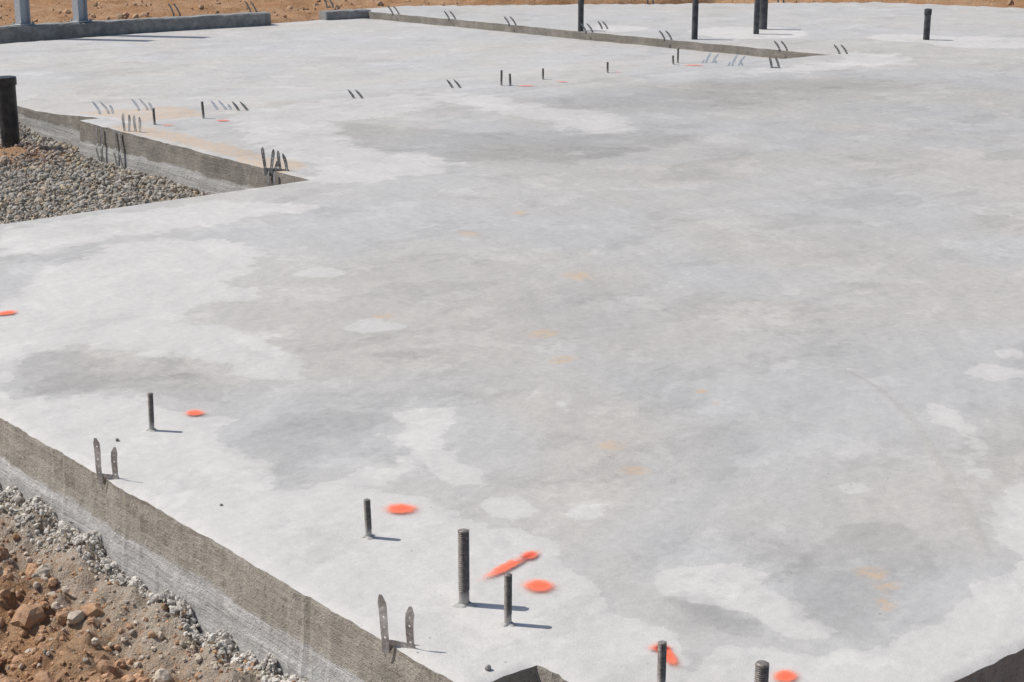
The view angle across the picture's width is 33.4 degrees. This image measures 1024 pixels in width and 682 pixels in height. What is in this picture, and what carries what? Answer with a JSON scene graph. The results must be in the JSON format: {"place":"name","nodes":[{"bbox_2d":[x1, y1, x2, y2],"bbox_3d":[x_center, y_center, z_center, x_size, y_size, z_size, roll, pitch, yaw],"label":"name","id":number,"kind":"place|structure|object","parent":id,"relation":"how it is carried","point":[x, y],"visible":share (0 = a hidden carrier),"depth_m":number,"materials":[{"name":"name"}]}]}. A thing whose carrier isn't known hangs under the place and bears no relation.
{"place":"outdoors","nodes":[
{"label":"outdoors","id":0,"kind":"place"},
{"bbox_2d":[0,0,1023,681],"bbox_3d":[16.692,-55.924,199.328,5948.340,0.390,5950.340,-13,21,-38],"label":"ground","id":1,"kind":"structure","parent":0,"point":[46,12],"depth_m":4.44,"materials":[{"name":"orange soil"}]},
{"bbox_2d":[0,75,19,147],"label":"plumbing stub pipe","id":2,"kind":"object","parent":1,"relation":"on","point":[9,128],"visible":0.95,"depth_m":10.65,"materials":[{"name":"black plastic"}]},
{"bbox_2d":[0,121,210,223],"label":"gravel bed","id":3,"kind":"object","parent":1,"relation":"on","point":[71,191],"visible":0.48,"depth_m":9.62,"materials":[{"name":"grey gravel"}]},
{"bbox_2d":[0,11,270,43],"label":"concrete curb","id":4,"kind":"structure","parent":1,"relation":"on","point":[49,31],"depth_m":16.02,"materials":[{"name":"grey concrete"}]},
{"bbox_2d":[12,0,34,25],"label":"steel post","id":5,"kind":"object","parent":4,"relation":"on","point":[22,12],"visible":1,"depth_m":15.57,"materials":[{"name":"grey metal"}]},
{"bbox_2d":[70,0,91,22],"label":"steel post","id":6,"kind":"object","parent":4,"relation":"on","point":[80,11],"visible":1,"depth_m":15.84,"materials":[{"name":"grey metal"}]},
{"bbox_2d":[168,3,180,15],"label":"foundation strap","id":7,"kind":"object","parent":4,"relation":"on","point":[176,8],"visible":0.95,"depth_m":16.55,"materials":[{"name":"grey metal"}]},
{"bbox_2d":[245,1,256,11],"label":"foundation strap","id":8,"kind":"object","parent":4,"relation":"on","point":[249,7],"visible":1,"depth_m":16.78,"materials":[{"name":"grey metal"}]},
{"bbox_2d":[0,497,294,681],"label":"soil clods","id":9,"kind":"object","parent":1,"relation":"on","point":[29,615],"visible":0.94,"depth_m":4.26,"materials":[{"name":"brown soil"}]},
{"bbox_2d":[0,486,309,681],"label":"concrete crumbs","id":10,"kind":"object","parent":1,"relation":"on","point":[226,644],"visible":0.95,"depth_m":4.47,"materials":[{"name":"concrete"}]},
{"bbox_2d":[319,8,370,19],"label":"concrete curb","id":11,"kind":"structure","parent":1,"relation":"on","point":[342,14],"depth_m":17.37,"materials":[{"name":"grey concrete"}]},
{"bbox_2d":[0,18,826,146],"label":"garage slab","id":12,"kind":"structure","parent":1,"relation":"on","point":[274,71],"depth_m":13.37,"materials":[{"name":"concrete"}]},
{"bbox_2d":[92,101,113,113],"bbox_3d":[-2.610,-1.486,10.891,0.141,0.088,0.008,0,16,0],"label":"foundation strap","id":13,"kind":"object","parent":12,"relation":"on","point":[105,107],"visible":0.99,"depth_m":10.89,"materials":[{"name":"grey metal"}]},
{"bbox_2d":[131,98,152,110],"bbox_3d":[-2.386,-1.520,11.009,0.141,0.088,0.008,0,16,0],"label":"foundation strap","id":14,"kind":"object","parent":12,"relation":"on","point":[143,103],"visible":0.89,"depth_m":11.01,"materials":[{"name":"grey metal"}]},
{"bbox_2d":[152,108,156,124],"bbox_3d":[-2.167,-1.345,10.328,0.037,0.130,0.038,8,18,25],"label":"anchor bolt","id":15,"kind":"object","parent":12,"relation":"on","point":[153,115],"visible":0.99,"depth_m":10.32,"materials":[{"name":"metal"}]},
{"bbox_2d":[201,101,204,118],"bbox_3d":[-1.912,-1.415,10.559,0.034,0.135,0.041,-13,21,-38],"label":"anchor bolt","id":16,"kind":"object","parent":12,"relation":"on","point":[202,110],"visible":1,"depth_m":10.55,"materials":[{"name":"metal"}]},
{"bbox_2d":[210,100,231,108],"bbox_3d":[-1.861,-1.498,10.931,0.141,0.088,0.008,0,16,0],"label":"foundation strap","id":17,"kind":"object","parent":12,"relation":"on","point":[221,103],"visible":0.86,"depth_m":10.93,"materials":[{"name":"grey metal"}]},
{"bbox_2d":[232,101,247,109],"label":"foundation strap","id":18,"kind":"object","parent":12,"relation":"on","point":[242,104],"visible":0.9,"depth_m":10.88,"materials":[{"name":"grey metal"}]},
{"bbox_2d":[348,90,362,97],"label":"foundation strap","id":19,"kind":"object","parent":12,"relation":"on","point":[352,95],"visible":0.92,"depth_m":11.41,"materials":[{"name":"grey metal"}]},
{"bbox_2d":[446,79,460,87],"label":"foundation strap","id":20,"kind":"object","parent":12,"relation":"on","point":[456,82],"visible":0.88,"depth_m":11.90,"materials":[{"name":"grey metal"}]},
{"bbox_2d":[499,70,502,85],"bbox_3d":[-0.075,-1.835,11.999,0.037,0.140,0.041,-13,21,-38],"label":"anchor bolt","id":21,"kind":"object","parent":12,"relation":"on","point":[501,76],"visible":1,"depth_m":11.99,"materials":[{"name":"metal"}]},
{"bbox_2d":[677,48,678,62],"bbox_3d":[1.287,-2.199,13.248,0.041,0.145,0.034,-13,21,-38],"label":"anchor bolt","id":22,"kind":"object","parent":12,"relation":"on","point":[677,55],"visible":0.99,"depth_m":13.24,"materials":[{"name":"metal"}]},
{"bbox_2d":[701,52,718,62],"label":"foundation strap","id":23,"kind":"object","parent":12,"relation":"on","point":[714,58],"visible":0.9,"depth_m":13.25,"materials":[{"name":"grey metal"}]},
{"bbox_2d":[728,54,745,65],"bbox_3d":[1.724,-2.148,13.114,0.141,0.110,0.008,0,16,0],"label":"foundation strap","id":24,"kind":"object","parent":12,"relation":"on","point":[739,63],"visible":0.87,"depth_m":13.11,"materials":[{"name":"grey metal"}]},
{"bbox_2d":[0,0,1013,23],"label":"distant clods","id":25,"kind":"object","parent":1,"relation":"on","point":[202,7],"visible":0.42,"depth_m":18.24,"materials":[{"name":"soil"}]},
{"bbox_2d":[0,2,1023,681],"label":"concrete slab","id":26,"kind":"structure","parent":1,"relation":"on","point":[716,374],"depth_m":5.57,"materials":[{"name":"grey concrete"}]},
{"bbox_2d":[0,310,14,314],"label":"orange paint mark","id":27,"kind":"object","parent":26,"relation":"on","point":[6,312],"visible":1,"depth_m":6.16,"materials":[{"name":"orange paint"}]},
{"bbox_2d":[95,125,99,160],"bbox_3d":[-2.515,-1.198,10.337,0.022,0.210,0.072,-6,17,-20],"label":"strap tail","id":28,"kind":"object","parent":26,"relation":"attached to","point":[97,142],"visible":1,"depth_m":10.33},
{"bbox_2d":[100,126,104,162],"bbox_3d":[-2.476,-1.185,10.293,0.022,0.210,0.072,-6,17,-20],"label":"strap tail","id":29,"kind":"object","parent":26,"relation":"attached to","point":[101,144],"visible":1,"depth_m":10.29},
{"bbox_2d":[93,438,118,486],"bbox_3d":[-1.077,0.329,4.547,0.080,0.145,0.022,6,17,20],"label":"foundation strap","id":30,"kind":"object","parent":26,"relation":"on","point":[101,477],"visible":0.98,"depth_m":4.55,"materials":[{"name":"grey metal"}]},
{"bbox_2d":[113,130,117,165],"bbox_3d":[-2.367,-1.149,10.168,0.022,0.210,0.072,-6,17,-20],"label":"strap tail","id":31,"kind":"object","parent":26,"relation":"attached to","point":[115,147],"visible":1,"depth_m":10.16},
{"bbox_2d":[119,131,123,167],"bbox_3d":[-2.322,-1.134,10.117,0.022,0.210,0.072,-6,17,-20],"label":"strap tail","id":32,"kind":"object","parent":26,"relation":"attached to","point":[120,149],"visible":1,"depth_m":10.11},
{"bbox_2d":[122,113,140,132],"bbox_3d":[-2.245,-1.279,10.077,0.140,0.124,0.008,8,18,26],"label":"foundation strap","id":33,"kind":"object","parent":26,"relation":"on","point":[129,120],"visible":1,"depth_m":10.08,"materials":[{"name":"grey metal"}]},
{"bbox_2d":[145,392,156,431],"bbox_3d":[-1.038,0.218,4.916,0.038,0.142,0.036,-13,21,-38],"label":"anchor bolt","id":34,"kind":"object","parent":26,"relation":"on","point":[151,412],"visible":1,"depth_m":4.91,"materials":[{"name":"metal"}]},
{"bbox_2d":[186,410,202,414],"bbox_3d":[-0.942,0.212,5.069,0.122,0.001,0.102,8,18,26],"label":"orange paint mark","id":35,"kind":"object","parent":26,"relation":"on","point":[194,412],"visible":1,"depth_m":5.07,"materials":[{"name":"orange paint"}]},
{"bbox_2d":[267,170,269,185],"bbox_3d":[-1.271,-0.826,8.912,0.019,0.130,0.040,-13,21,-38],"label":"strap tail","id":36,"kind":"object","parent":26,"relation":"attached to","point":[268,173],"visible":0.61,"depth_m":8.91},
{"bbox_2d":[273,172,275,184],"bbox_3d":[-1.232,-0.813,8.868,0.019,0.130,0.040,-13,21,-38],"label":"strap tail","id":37,"kind":"object","parent":26,"relation":"attached to","point":[274,178],"visible":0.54,"depth_m":8.86},
{"bbox_2d":[261,147,288,175],"bbox_3d":[-1.231,-0.930,8.877,0.158,0.152,0.015,6,17,20],"label":"foundation strap","id":38,"kind":"object","parent":26,"relation":"on","point":[274,169],"visible":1,"depth_m":8.88,"materials":[{"name":"grey metal"}]},
{"bbox_2d":[361,499,374,539],"bbox_3d":[-0.347,0.445,4.159,0.042,0.128,0.036,-13,21,-38],"label":"anchor bolt","id":39,"kind":"object","parent":26,"relation":"on","point":[368,535],"visible":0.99,"depth_m":4.15,"materials":[{"name":"metal"}]},
{"bbox_2d":[378,594,414,655],"bbox_3d":[-0.243,0.607,3.594,0.089,0.143,0.018,6,17,20],"label":"foundation strap","id":40,"kind":"object","parent":26,"relation":"on","point":[387,642],"visible":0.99,"depth_m":3.60,"materials":[{"name":"grey metal"}]},
{"bbox_2d":[387,503,415,512],"bbox_3d":[-0.281,0.425,4.335,0.160,0.001,0.136,1,16,4],"label":"orange paint mark","id":41,"kind":"object","parent":26,"relation":"on","point":[399,508],"visible":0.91,"depth_m":4.33,"materials":[{"name":"orange paint"}]},
{"bbox_2d":[452,528,477,607],"bbox_3d":[-0.102,0.514,3.779,0.060,0.207,0.052,5,17,18],"label":"anchor bolt","id":42,"kind":"object","parent":26,"relation":"on","point":[463,600],"visible":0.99,"depth_m":3.77,"materials":[{"name":"metal"}]},
{"bbox_2d":[485,664,490,670],"bbox_3d":[-0.049,0.669,3.494,0.013,0.014,0.013,-13,21,-38],"label":"mortar lump","id":43,"kind":"object","parent":26,"relation":"on","point":[488,667],"visible":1,"depth_m":3.49,"materials":[{"name":"concrete"}]},
{"bbox_2d":[487,555,527,575],"bbox_3d":[-0.007,0.524,3.992,0.070,0.001,0.348,12,20,36],"label":"orange paint mark","id":44,"kind":"object","parent":26,"relation":"on","point":[507,565],"visible":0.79,"depth_m":3.98,"materials":[{"name":"orange paint"}]},
{"bbox_2d":[500,573,515,626],"bbox_3d":[-0.010,0.571,3.689,0.036,0.147,0.042,-13,21,-38],"label":"anchor bolt","id":45,"kind":"object","parent":26,"relation":"on","point":[507,600],"visible":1,"depth_m":3.68,"materials":[{"name":"metal"}]},
{"bbox_2d":[504,16,515,26],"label":"foundation strap","id":46,"kind":"object","parent":26,"relation":"on","point":[508,21],"visible":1,"depth_m":16.12,"materials":[{"name":"grey metal"}]},
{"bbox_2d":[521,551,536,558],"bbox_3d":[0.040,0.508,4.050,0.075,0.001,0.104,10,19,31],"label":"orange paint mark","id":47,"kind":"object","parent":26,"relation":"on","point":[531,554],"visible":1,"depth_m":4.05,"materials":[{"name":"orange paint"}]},
{"bbox_2d":[523,579,553,591],"bbox_3d":[0.061,0.556,3.884,0.133,0.001,0.139,-13,21,-38],"label":"orange paint mark","id":48,"kind":"object","parent":26,"relation":"on","point":[539,585],"visible":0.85,"depth_m":3.88,"materials":[{"name":"orange paint"}]},
{"bbox_2d":[578,0,583,31],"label":"plumbing stub pipe","id":49,"kind":"object","parent":26,"relation":"on","point":[580,13],"visible":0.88,"depth_m":15.55,"materials":[{"name":"black plastic"}]},
{"bbox_2d":[580,23,592,33],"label":"foundation strap","id":50,"kind":"object","parent":26,"relation":"on","point":[582,25],"visible":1,"depth_m":15.49,"materials":[{"name":"grey metal"}]},
{"bbox_2d":[650,644,668,650],"bbox_3d":[0.310,0.643,3.584,0.087,0.001,0.070,0,16,0],"label":"orange paint mark","id":51,"kind":"object","parent":26,"relation":"on","point":[654,646],"visible":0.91,"depth_m":3.58,"materials":[{"name":"orange paint"}]},
{"bbox_2d":[657,640,666,681],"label":"anchor bolt","id":52,"kind":"object","parent":26,"relation":"on","point":[661,661],"visible":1,"depth_m":3.39,"materials":[{"name":"metal"}]},
{"bbox_2d":[659,30,671,40],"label":"foundation strap","id":53,"kind":"object","parent":26,"relation":"on","point":[663,35],"visible":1,"depth_m":14.90,"materials":[{"name":"grey metal"}]},
{"bbox_2d":[655,647,676,663],"bbox_3d":[0.322,0.651,3.555,0.064,0.001,0.203,-4,17,-13],"label":"orange paint mark","id":54,"kind":"object","parent":26,"relation":"on","point":[671,658],"visible":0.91,"depth_m":3.54,"materials":[{"name":"orange paint"}]},
{"bbox_2d":[691,0,698,39],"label":"plumbing stub pipe","id":55,"kind":"object","parent":26,"relation":"on","point":[695,7],"visible":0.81,"depth_m":14.83,"materials":[{"name":"black plastic"}]},
{"bbox_2d":[753,0,759,33],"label":"plumbing stub pipe","id":56,"kind":"object","parent":26,"relation":"on","point":[756,16],"visible":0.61,"depth_m":15.27,"materials":[{"name":"black plastic"}]},
{"bbox_2d":[754,660,768,681],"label":"anchor bolt","id":57,"kind":"object","parent":26,"relation":"on","point":[761,670],"visible":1,"depth_m":3.32,"materials":[{"name":"metal"}]},
{"bbox_2d":[759,0,767,29],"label":"plumbing stub pipe","id":58,"kind":"object","parent":26,"relation":"on","point":[763,14],"visible":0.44,"depth_m":15.67,"materials":[{"name":"black plastic"}]},
{"bbox_2d":[769,57,779,67],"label":"foundation strap","id":59,"kind":"object","parent":26,"relation":"on","point":[776,59],"visible":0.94,"depth_m":12.96,"materials":[{"name":"grey metal"}]},
{"bbox_2d":[774,41,787,51],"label":"foundation strap","id":60,"kind":"object","parent":26,"relation":"on","point":[775,42],"visible":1,"depth_m":14.10,"materials":[{"name":"grey metal"}]},
{"bbox_2d":[774,670,797,681],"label":"orange paint mark","id":61,"kind":"object","parent":26,"relation":"on","point":[785,675],"visible":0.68,"depth_m":3.46,"materials":[{"name":"orange paint"}]},
{"bbox_2d":[834,44,847,53],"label":"foundation strap","id":62,"kind":"object","parent":26,"relation":"on","point":[842,46],"visible":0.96,"depth_m":13.83,"materials":[{"name":"grey metal"}]},
{"bbox_2d":[923,8,931,39],"bbox_3d":[3.605,-2.678,14.836,0.064,0.420,0.064,-13,21,-38],"label":"plumbing stub pipe","id":63,"kind":"object","parent":26,"relation":"attached to","point":[927,21],"visible":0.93,"depth_m":14.79,"materials":[{"name":"black plastic"}]}
]}

